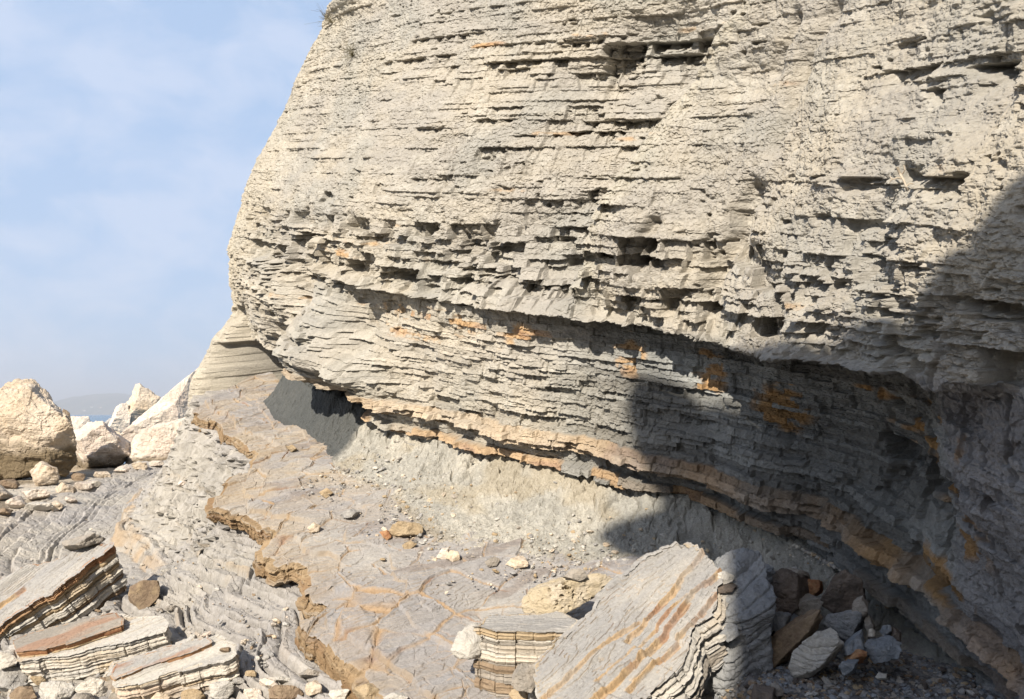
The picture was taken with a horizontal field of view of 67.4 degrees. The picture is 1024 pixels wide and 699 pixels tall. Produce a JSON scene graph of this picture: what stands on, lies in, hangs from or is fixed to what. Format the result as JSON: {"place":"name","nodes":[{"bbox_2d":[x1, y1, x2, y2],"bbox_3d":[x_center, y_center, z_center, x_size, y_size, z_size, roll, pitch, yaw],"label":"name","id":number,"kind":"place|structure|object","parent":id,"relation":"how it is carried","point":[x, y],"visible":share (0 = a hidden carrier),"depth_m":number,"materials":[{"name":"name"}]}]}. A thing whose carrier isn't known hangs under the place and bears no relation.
{"place":"outdoors","nodes":[
{"label":"outdoors","id":0,"kind":"place"},
{"bbox_2d":[53,393,131,414],"bbox_3d":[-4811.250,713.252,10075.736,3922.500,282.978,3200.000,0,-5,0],"label":"hills","id":1,"kind":"structure","parent":0,"point":[105,404],"depth_m":8900.94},
{"bbox_2d":[70,415,124,463],"bbox_3d":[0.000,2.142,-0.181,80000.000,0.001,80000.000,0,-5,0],"label":"sea","id":2,"kind":"structure","parent":0,"point":[103,418],"depth_m":545.18,"materials":[{"name":"blue liquid"}]},
{"bbox_2d":[0,0,331,401],"label":"sky","id":3,"kind":"structure","parent":0,"point":[133,133],"materials":[{"name":"blue"}]},
{"bbox_2d":[0,389,341,698],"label":"rock platform","id":4,"kind":"object","parent":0,"point":[148,501],"visible":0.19,"depth_m":6.35,"materials":[{"name":"stone"}]},
{"bbox_2d":[0,507,12,514],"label":"shore stone","id":5,"kind":"object","parent":4,"relation":"on","point":[5,511],"visible":1,"depth_m":7.96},
{"bbox_2d":[0,485,13,499],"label":"shore stone","id":6,"kind":"object","parent":4,"relation":"on","point":[5,494],"visible":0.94,"depth_m":12.08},
{"bbox_2d":[0,649,16,669],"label":"shelf stone","id":7,"kind":"object","parent":4,"relation":"on","point":[8,658],"visible":0.98,"depth_m":4.02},
{"bbox_2d":[0,479,19,488],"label":"shore stone","id":8,"kind":"object","parent":4,"relation":"on","point":[10,483],"visible":0.78,"depth_m":13.35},
{"bbox_2d":[0,666,27,690],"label":"shelf stone","id":9,"kind":"object","parent":4,"relation":"on","point":[12,677],"visible":0.69,"depth_m":4.02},
{"bbox_2d":[5,495,25,508],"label":"shore stone","id":10,"kind":"object","parent":4,"relation":"on","point":[18,501],"visible":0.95,"depth_m":8.30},
{"bbox_2d":[9,686,36,698],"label":"shelf stone","id":11,"kind":"object","parent":4,"relation":"on","point":[23,692],"visible":1,"depth_m":3.89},
{"bbox_2d":[21,489,50,500],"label":"shore stone","id":12,"kind":"object","parent":4,"relation":"on","point":[33,495],"visible":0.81,"depth_m":8.70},
{"bbox_2d":[30,676,45,684],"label":"shelf stone","id":13,"kind":"object","parent":4,"relation":"on","point":[37,680],"visible":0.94,"depth_m":4.05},
{"bbox_2d":[24,501,53,510],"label":"shore stone","id":14,"kind":"object","parent":4,"relation":"on","point":[39,506],"visible":1,"depth_m":8.17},
{"bbox_2d":[0,378,77,480],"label":"boulder","id":15,"kind":"object","parent":4,"relation":"on","point":[36,426],"visible":0.92,"depth_m":14.66,"materials":[{"name":"stone"}]},
{"bbox_2d":[29,461,59,485],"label":"boulder","id":16,"kind":"object","parent":4,"relation":"on","point":[43,473],"visible":0.96,"depth_m":13.83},
{"bbox_2d":[38,681,75,698],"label":"shelf stone","id":17,"kind":"object","parent":4,"relation":"on","point":[56,690],"visible":0.98,"depth_m":3.86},
{"bbox_2d":[51,500,63,510],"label":"shore stone","id":18,"kind":"object","parent":4,"relation":"on","point":[57,505],"visible":0.84,"depth_m":8.21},
{"bbox_2d":[0,542,126,641],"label":"layered rock slab","id":19,"kind":"object","parent":4,"relation":"on","point":[75,585],"depth_m":4.84,"materials":[{"name":"stone"}]},
{"bbox_2d":[61,533,105,550],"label":"flat stone","id":20,"kind":"object","parent":19,"relation":"on","point":[83,541],"visible":0.95,"depth_m":5.07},
{"bbox_2d":[55,482,74,492],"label":"shore stone","id":21,"kind":"object","parent":4,"relation":"on","point":[61,487],"visible":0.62,"depth_m":9.17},
{"bbox_2d":[62,409,71,422],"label":"boulder","id":22,"kind":"object","parent":4,"relation":"on","point":[66,412],"visible":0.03,"depth_m":30.28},
{"bbox_2d":[64,496,77,502],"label":"shore stone","id":23,"kind":"object","parent":4,"relation":"on","point":[68,499],"visible":0.98,"depth_m":8.39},
{"bbox_2d":[71,472,85,480],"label":"shore stone","id":24,"kind":"object","parent":4,"relation":"on","point":[75,476],"visible":0.97,"depth_m":15.04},
{"bbox_2d":[71,416,90,429],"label":"boulder","id":25,"kind":"object","parent":4,"relation":"on","point":[79,422],"visible":0.49,"depth_m":34.46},
{"bbox_2d":[73,481,94,489],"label":"shore stone","id":26,"kind":"object","parent":4,"relation":"on","point":[86,485],"visible":0.96,"depth_m":9.26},
{"bbox_2d":[72,692,95,698],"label":"shelf stone","id":27,"kind":"object","parent":4,"relation":"on","point":[83,695],"visible":1,"depth_m":3.78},
{"bbox_2d":[9,613,171,686],"bbox_3d":[-2.316,1.677,4.223,0.868,0.383,0.347,1,-5,-8],"label":"layered rock slab","id":28,"kind":"object","parent":4,"relation":"on","point":[140,635],"depth_m":4.11,"materials":[{"name":"stone"}]},
{"bbox_2d":[13,612,123,656],"bbox_3d":[-2.410,1.555,4.174,0.562,0.183,0.215,2,-5,-18],"label":"rust rock plate","id":29,"kind":"object","parent":28,"relation":"on","point":[59,638],"visible":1,"depth_m":4.16,"materials":[{"name":"stone"}]},
{"bbox_2d":[75,678,107,696],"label":"shelf stone","id":30,"kind":"object","parent":4,"relation":"on","point":[95,687],"visible":0.81,"depth_m":3.88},
{"bbox_2d":[92,481,101,486],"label":"shore stone","id":31,"kind":"object","parent":4,"relation":"on","point":[97,483],"visible":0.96,"depth_m":9.36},
{"bbox_2d":[93,471,110,477],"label":"shore stone","id":32,"kind":"object","parent":4,"relation":"on","point":[102,474],"visible":0.93,"depth_m":9.85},
{"bbox_2d":[73,421,130,468],"bbox_3d":[-9.446,2.277,17.678,1.379,1.280,1.233,3,-6,-34],"label":"boulder","id":33,"kind":"object","parent":4,"relation":"on","point":[101,444],"visible":0.83,"depth_m":17.29,"materials":[{"name":"stone"}]},
{"bbox_2d":[100,605,117,611],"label":"shelf stone","id":34,"kind":"object","parent":4,"relation":"on","point":[107,608],"visible":0.98,"depth_m":4.79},
{"bbox_2d":[108,402,131,433],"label":"boulder","id":35,"kind":"object","parent":4,"relation":"on","point":[120,421],"visible":0.92,"depth_m":31.78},
{"bbox_2d":[114,465,130,471],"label":"shore stone","id":36,"kind":"object","parent":4,"relation":"on","point":[122,468],"visible":0.98,"depth_m":10.35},
{"bbox_2d":[131,462,147,469],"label":"shore stone","id":37,"kind":"object","parent":4,"relation":"on","point":[139,465],"visible":0.93,"depth_m":10.49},
{"bbox_2d":[128,580,159,609],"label":"brown stone","id":38,"kind":"object","parent":4,"relation":"on","point":[143,594],"visible":0.96,"depth_m":4.76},
{"bbox_2d":[127,383,160,423],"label":"boulder","id":39,"kind":"object","parent":4,"relation":"on","point":[141,401],"visible":0.74,"depth_m":32.14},
{"bbox_2d":[0,476,290,692],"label":"shelf chips","id":40,"kind":"object","parent":4,"relation":"on","point":[276,621],"visible":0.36,"depth_m":4.28,"materials":[{"name":"stone"}]},
{"bbox_2d":[125,417,185,464],"bbox_3d":[-8.118,2.213,18.245,1.929,1.237,1.239,2,-5,-22],"label":"boulder","id":41,"kind":"object","parent":4,"relation":"on","point":[155,442],"visible":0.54,"depth_m":17.70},
{"bbox_2d":[149,460,163,465],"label":"shore stone","id":42,"kind":"object","parent":4,"relation":"on","point":[154,463],"visible":0.99,"depth_m":10.68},
{"bbox_2d":[121,369,196,441],"bbox_3d":[-11.598,1.896,25.643,1.123,2.776,2.834,-3,-6,33],"label":"boulder","id":43,"kind":"object","parent":4,"relation":"on","point":[171,405],"visible":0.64,"depth_m":25.34,"materials":[{"name":"stone"}]},
{"bbox_2d":[151,692,169,698],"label":"shelf stone","id":44,"kind":"object","parent":4,"relation":"on","point":[158,695],"visible":1,"depth_m":3.71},
{"bbox_2d":[103,634,239,698],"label":"layered rock slab","id":45,"kind":"object","parent":4,"relation":"on","point":[202,670],"depth_m":3.77,"materials":[{"name":"stone"}]},
{"bbox_2d":[110,637,212,680],"bbox_3d":[-1.751,1.549,3.843,0.462,0.162,0.144,2,-5,-26],"label":"rust rock plate","id":46,"kind":"object","parent":45,"relation":"on","point":[129,667],"visible":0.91,"depth_m":3.83,"materials":[{"name":"stone"}]},
{"bbox_2d":[219,647,229,652],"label":"shelf stone","id":47,"kind":"object","parent":45,"relation":"on","point":[225,649],"visible":1,"depth_m":3.83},
{"bbox_2d":[164,605,179,610],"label":"shelf stone","id":48,"kind":"object","parent":4,"relation":"on","point":[170,607],"visible":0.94,"depth_m":4.68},
{"bbox_2d":[180,689,205,698],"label":"shelf stone","id":49,"kind":"object","parent":4,"relation":"on","point":[192,694],"visible":1,"depth_m":3.71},
{"bbox_2d":[209,680,233,698],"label":"shelf stone","id":50,"kind":"object","parent":4,"relation":"on","point":[222,689],"visible":1,"depth_m":3.70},
{"bbox_2d":[232,677,244,683],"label":"shelf stone","id":51,"kind":"object","parent":4,"relation":"on","point":[238,680],"visible":0.99,"depth_m":3.81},
{"bbox_2d":[245,670,256,676],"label":"shelf stone","id":52,"kind":"object","parent":4,"relation":"on","point":[251,673],"visible":1,"depth_m":3.84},
{"bbox_2d":[243,688,261,698],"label":"shelf stone","id":53,"kind":"object","parent":4,"relation":"on","point":[250,693],"visible":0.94,"depth_m":3.72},
{"bbox_2d":[259,678,277,687],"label":"shelf stone","id":54,"kind":"object","parent":4,"relation":"on","point":[268,682],"visible":0.93,"depth_m":3.75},
{"bbox_2d":[270,676,290,683],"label":"shelf stone","id":55,"kind":"object","parent":4,"relation":"on","point":[281,679],"visible":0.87,"depth_m":3.79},
{"bbox_2d":[268,685,303,698],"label":"shelf stone","id":56,"kind":"object","parent":4,"relation":"on","point":[283,692],"visible":0.98,"depth_m":3.67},
{"bbox_2d":[298,668,320,678],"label":"shelf stone","id":57,"kind":"object","parent":4,"relation":"on","point":[307,673],"visible":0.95,"depth_m":3.79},
{"bbox_2d":[305,680,321,695],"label":"shelf stone","id":58,"kind":"object","parent":4,"relation":"on","point":[314,687],"visible":1,"depth_m":3.68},
{"bbox_2d":[328,689,348,698],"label":"shelf stone","id":59,"kind":"object","parent":4,"relation":"on","point":[338,694],"visible":1,"depth_m":3.63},
{"bbox_2d":[353,683,378,698],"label":"shelf stone","id":60,"kind":"object","parent":4,"relation":"on","point":[367,691],"visible":0.95,"depth_m":3.49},
{"bbox_2d":[191,372,844,698],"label":"sandstone ledge","id":61,"kind":"object","parent":4,"relation":"on","point":[398,622],"visible":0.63,"depth_m":4.50,"materials":[{"name":"stone"}]},
{"bbox_2d":[286,445,296,451],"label":"ledge stone","id":62,"kind":"object","parent":61,"relation":"on","point":[291,448],"visible":1,"depth_m":6.25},
{"bbox_2d":[307,522,319,532],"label":"ledge stone","id":63,"kind":"object","parent":61,"relation":"on","point":[313,527],"visible":1,"depth_m":4.94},
{"bbox_2d":[319,488,332,497],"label":"ledge stone","id":64,"kind":"object","parent":61,"relation":"on","point":[325,492],"visible":0.99,"depth_m":5.43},
{"bbox_2d":[340,509,359,518],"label":"ledge stone","id":65,"kind":"object","parent":61,"relation":"on","point":[351,513],"visible":1,"depth_m":5.10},
{"bbox_2d":[380,530,391,539],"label":"ledge stone","id":66,"kind":"object","parent":61,"relation":"on","point":[386,534],"visible":1,"depth_m":4.78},
{"bbox_2d":[383,692,407,698],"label":"shelf stone","id":67,"kind":"object","parent":61,"relation":"on","point":[397,695],"visible":1,"depth_m":3.43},
{"bbox_2d":[388,521,422,536],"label":"ledge stone","id":68,"kind":"object","parent":61,"relation":"on","point":[402,529],"visible":0.91,"depth_m":4.83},
{"bbox_2d":[402,541,416,548],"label":"ledge stone","id":69,"kind":"object","parent":61,"relation":"on","point":[409,545],"visible":1,"depth_m":4.66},
{"bbox_2d":[436,547,449,559],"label":"ledge stone","id":70,"kind":"object","parent":61,"relation":"on","point":[443,553],"visible":0.8,"depth_m":4.53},
{"bbox_2d":[446,550,459,561],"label":"ledge stone","id":71,"kind":"object","parent":61,"relation":"on","point":[452,555],"visible":1,"depth_m":4.50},
{"bbox_2d":[450,622,483,659],"bbox_3d":[-0.188,1.342,3.530,0.144,0.168,0.192,-1,-5,15],"label":"rock chunk","id":72,"kind":"object","parent":61,"relation":"on","point":[468,640],"visible":0.85,"depth_m":3.46,"materials":[{"name":"stone"}]},
{"bbox_2d":[485,556,499,566],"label":"ledge stone","id":73,"kind":"object","parent":61,"relation":"on","point":[493,561],"visible":1,"depth_m":4.46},
{"bbox_2d":[505,556,528,568],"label":"ledge stone","id":74,"kind":"object","parent":61,"relation":"on","point":[516,562],"visible":1,"depth_m":4.45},
{"bbox_2d":[509,689,528,698],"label":"shelf stone","id":75,"kind":"object","parent":61,"relation":"on","point":[514,694],"visible":0.66,"depth_m":3.38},
{"bbox_2d":[511,663,534,692],"bbox_3d":[0.062,1.421,3.345,0.134,0.124,0.118,0,-5,0],"label":"rock chunk","id":76,"kind":"object","parent":61,"relation":"on","point":[522,678],"visible":0.84,"depth_m":3.29,"materials":[{"name":"stone"}]},
{"bbox_2d":[472,611,577,697],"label":"layered rock block","id":77,"kind":"object","parent":61,"relation":"on","point":[509,643],"depth_m":3.45,"materials":[{"name":"stone"}]},
{"bbox_2d":[528,690,536,698],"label":"shelf stone","id":78,"kind":"object","parent":61,"relation":"on","point":[532,695],"visible":0.48,"depth_m":3.36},
{"bbox_2d":[521,573,612,614],"bbox_3d":[0.281,1.232,3.864,0.472,0.216,0.196,0,-5,0],"label":"pitted rock","id":79,"kind":"object","parent":61,"relation":"on","point":[562,595],"visible":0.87,"depth_m":3.80,"materials":[{"name":"stone"}]},
{"bbox_2d":[563,569,587,580],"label":"ledge stone","id":80,"kind":"object","parent":79,"relation":"on","point":[576,574],"visible":1,"depth_m":3.80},
{"bbox_2d":[282,436,893,612],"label":"scree chips","id":81,"kind":"object","parent":61,"relation":"on","point":[609,555],"visible":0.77,"depth_m":4.74,"materials":[{"name":"stone"}]},
{"bbox_2d":[263,375,970,671],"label":"scree slope","id":82,"kind":"structure","parent":61,"relation":"on","point":[338,426],"depth_m":5.04,"materials":[{"name":"gravel"}]},
{"bbox_2d":[765,563,775,583],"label":"rubble rock","id":83,"kind":"object","parent":61,"relation":"on","point":[771,572],"visible":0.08,"depth_m":3.82,"materials":[{"name":"stone"}]},
{"bbox_2d":[771,568,808,615],"bbox_3d":[1.356,1.208,3.874,0.242,0.229,0.300,-4,-6,36],"label":"rubble rock","id":84,"kind":"object","parent":61,"relation":"on","point":[791,588],"visible":0.69,"depth_m":3.77,"materials":[{"name":"stone"}]},
{"bbox_2d":[786,567,810,578],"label":"rubble rock","id":85,"kind":"object","parent":84,"relation":"on","point":[803,573],"visible":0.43,"depth_m":3.92,"materials":[{"name":"stone"}]},
{"bbox_2d":[794,593,823,615],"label":"rubble rock","id":86,"kind":"object","parent":61,"relation":"on","point":[808,601],"visible":0.62,"depth_m":3.71,"materials":[{"name":"stone"}]},
{"bbox_2d":[808,579,822,595],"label":"rubble rock","id":87,"kind":"object","parent":61,"relation":"on","point":[815,587],"visible":0.94,"depth_m":3.87,"materials":[{"name":"stone"}]},
{"bbox_2d":[820,569,864,612],"bbox_3d":[1.602,1.172,3.760,0.206,0.222,0.225,-1,-5,16],"label":"rubble rock","id":88,"kind":"object","parent":61,"relation":"on","point":[843,591],"visible":0.88,"depth_m":3.67,"materials":[{"name":"stone"}]},
{"bbox_2d":[533,541,730,698],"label":"tilted rock slab","id":89,"kind":"object","parent":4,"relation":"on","point":[648,626],"depth_m":3.28,"materials":[{"name":"stone"}]},
{"bbox_2d":[717,583,736,592],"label":"rubble rock","id":90,"kind":"object","parent":89,"relation":"on","point":[728,587],"visible":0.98,"depth_m":3.47,"materials":[{"name":"stone"}]},
{"bbox_2d":[717,641,1001,698],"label":"gravel","id":91,"kind":"structure","parent":4,"relation":"on","point":[911,675],"depth_m":3.28,"materials":[{"name":"gravel"}]},
{"bbox_2d":[704,548,776,698],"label":"laminated rock","id":92,"kind":"object","parent":91,"relation":"on","point":[751,607],"visible":0.48,"depth_m":3.40,"materials":[{"name":"stone"}]},
{"bbox_2d":[718,571,733,584],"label":"rubble rock","id":93,"kind":"object","parent":92,"relation":"on","point":[726,577],"visible":0.66,"depth_m":3.51,"materials":[{"name":"stone"}]},
{"bbox_2d":[718,622,738,642],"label":"rubble rock","id":94,"kind":"object","parent":92,"relation":"on","point":[730,631],"visible":0.98,"depth_m":3.33,"materials":[{"name":"stone"}]},
{"bbox_2d":[751,683,776,698],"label":"rubble rock","id":95,"kind":"object","parent":91,"relation":"on","point":[762,691],"visible":1,"depth_m":2.96,"materials":[{"name":"stone"}]},
{"bbox_2d":[769,682,784,695],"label":"rubble rock","id":96,"kind":"object","parent":91,"relation":"on","point":[780,691],"visible":0.77,"depth_m":3.03,"materials":[{"name":"stone"}]},
{"bbox_2d":[771,611,791,635],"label":"rubble rock","id":97,"kind":"object","parent":91,"relation":"on","point":[781,619],"visible":0.52,"depth_m":3.55,"materials":[{"name":"stone"}]},
{"bbox_2d":[771,609,822,667],"bbox_3d":[1.267,1.349,3.497,0.299,0.358,0.142,-1,-5,11],"label":"rubble rock","id":98,"kind":"object","parent":91,"relation":"on","point":[790,637],"visible":0.77,"depth_m":3.45,"materials":[{"name":"stone"}]},
{"bbox_2d":[788,628,843,678],"bbox_3d":[1.338,1.352,3.353,0.214,0.257,0.205,-3,-6,34],"label":"laminated rock","id":99,"kind":"object","parent":91,"relation":"on","point":[814,654],"visible":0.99,"depth_m":3.30,"materials":[{"name":"stone"}]},
{"bbox_2d":[822,610,863,641],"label":"rubble rock","id":100,"kind":"object","parent":91,"relation":"on","point":[846,624],"visible":0.7,"depth_m":3.48,"materials":[{"name":"stone"}]},
{"bbox_2d":[852,596,867,619],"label":"rubble rock","id":101,"kind":"object","parent":100,"relation":"on","point":[860,604],"visible":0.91,"depth_m":3.49,"materials":[{"name":"stone"}]},
{"bbox_2d":[839,659,858,676],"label":"rubble rock","id":102,"kind":"object","parent":91,"relation":"on","point":[847,667],"visible":1,"depth_m":3.20,"materials":[{"name":"stone"}]},
{"bbox_2d":[843,630,863,655],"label":"rubble rock","id":103,"kind":"object","parent":91,"relation":"on","point":[853,642],"visible":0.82,"depth_m":3.31,"materials":[{"name":"stone"}]},
{"bbox_2d":[845,649,866,663],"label":"rubble rock","id":104,"kind":"object","parent":91,"relation":"on","point":[860,655],"visible":0.72,"depth_m":3.25,"materials":[{"name":"stone"}]},
{"bbox_2d":[864,614,874,638],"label":"rubble rock","id":105,"kind":"object","parent":91,"relation":"on","point":[868,623],"visible":0.83,"depth_m":3.46,"materials":[{"name":"stone"}]},
{"bbox_2d":[875,672,886,679],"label":"rubble rock","id":106,"kind":"object","parent":91,"relation":"on","point":[880,676],"visible":1,"depth_m":3.14,"materials":[{"name":"stone"}]},
{"bbox_2d":[864,635,901,663],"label":"rubble rock","id":107,"kind":"object","parent":91,"relation":"on","point":[885,648],"visible":0.99,"depth_m":3.29,"materials":[{"name":"stone"}]},
{"bbox_2d":[868,628,875,636],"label":"rubble rock","id":108,"kind":"object","parent":107,"relation":"on","point":[872,631],"visible":1,"depth_m":3.32,"materials":[{"name":"stone"}]},
{"bbox_2d":[879,625,891,635],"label":"rubble rock","id":109,"kind":"object","parent":107,"relation":"on","point":[885,630],"visible":0.94,"depth_m":3.35,"materials":[{"name":"stone"}]},
{"bbox_2d":[890,626,901,641],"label":"rubble rock","id":110,"kind":"object","parent":107,"relation":"on","point":[896,634],"visible":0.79,"depth_m":3.33,"materials":[{"name":"stone"}]},
{"bbox_2d":[188,0,1023,698],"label":"cliff","id":111,"kind":"structure","parent":0,"point":[708,254],"depth_m":4.78,"materials":[{"name":"stone"}]},
{"bbox_2d":[309,3,334,29],"bbox_3d":[-2.077,-3.728,8.568,0.358,0.312,0.315,5,-7,-43],"label":"dry shrub","id":112,"kind":"object","parent":111,"relation":"on","point":[328,19],"visible":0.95,"depth_m":8.59,"materials":[{"name":"brown plant"}]},
{"bbox_2d":[339,38,358,63],"bbox_3d":[-1.602,-3.013,7.788,0.274,0.341,0.370,-3,-6,31],"label":"dry shrub","id":113,"kind":"object","parent":111,"relation":"on","point":[351,53],"visible":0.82,"depth_m":7.76,"materials":[{"name":"brown plant"}]},
{"bbox_2d":[889,165,913,190],"bbox_3d":[1.673,-0.712,3.284,0.124,0.153,0.032,0,-5,0],"label":"dead root","id":114,"kind":"object","parent":111,"relation":"hanging from","point":[901,176],"visible":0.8,"depth_m":3.28,"materials":[{"name":"beige wood"}]}
]}

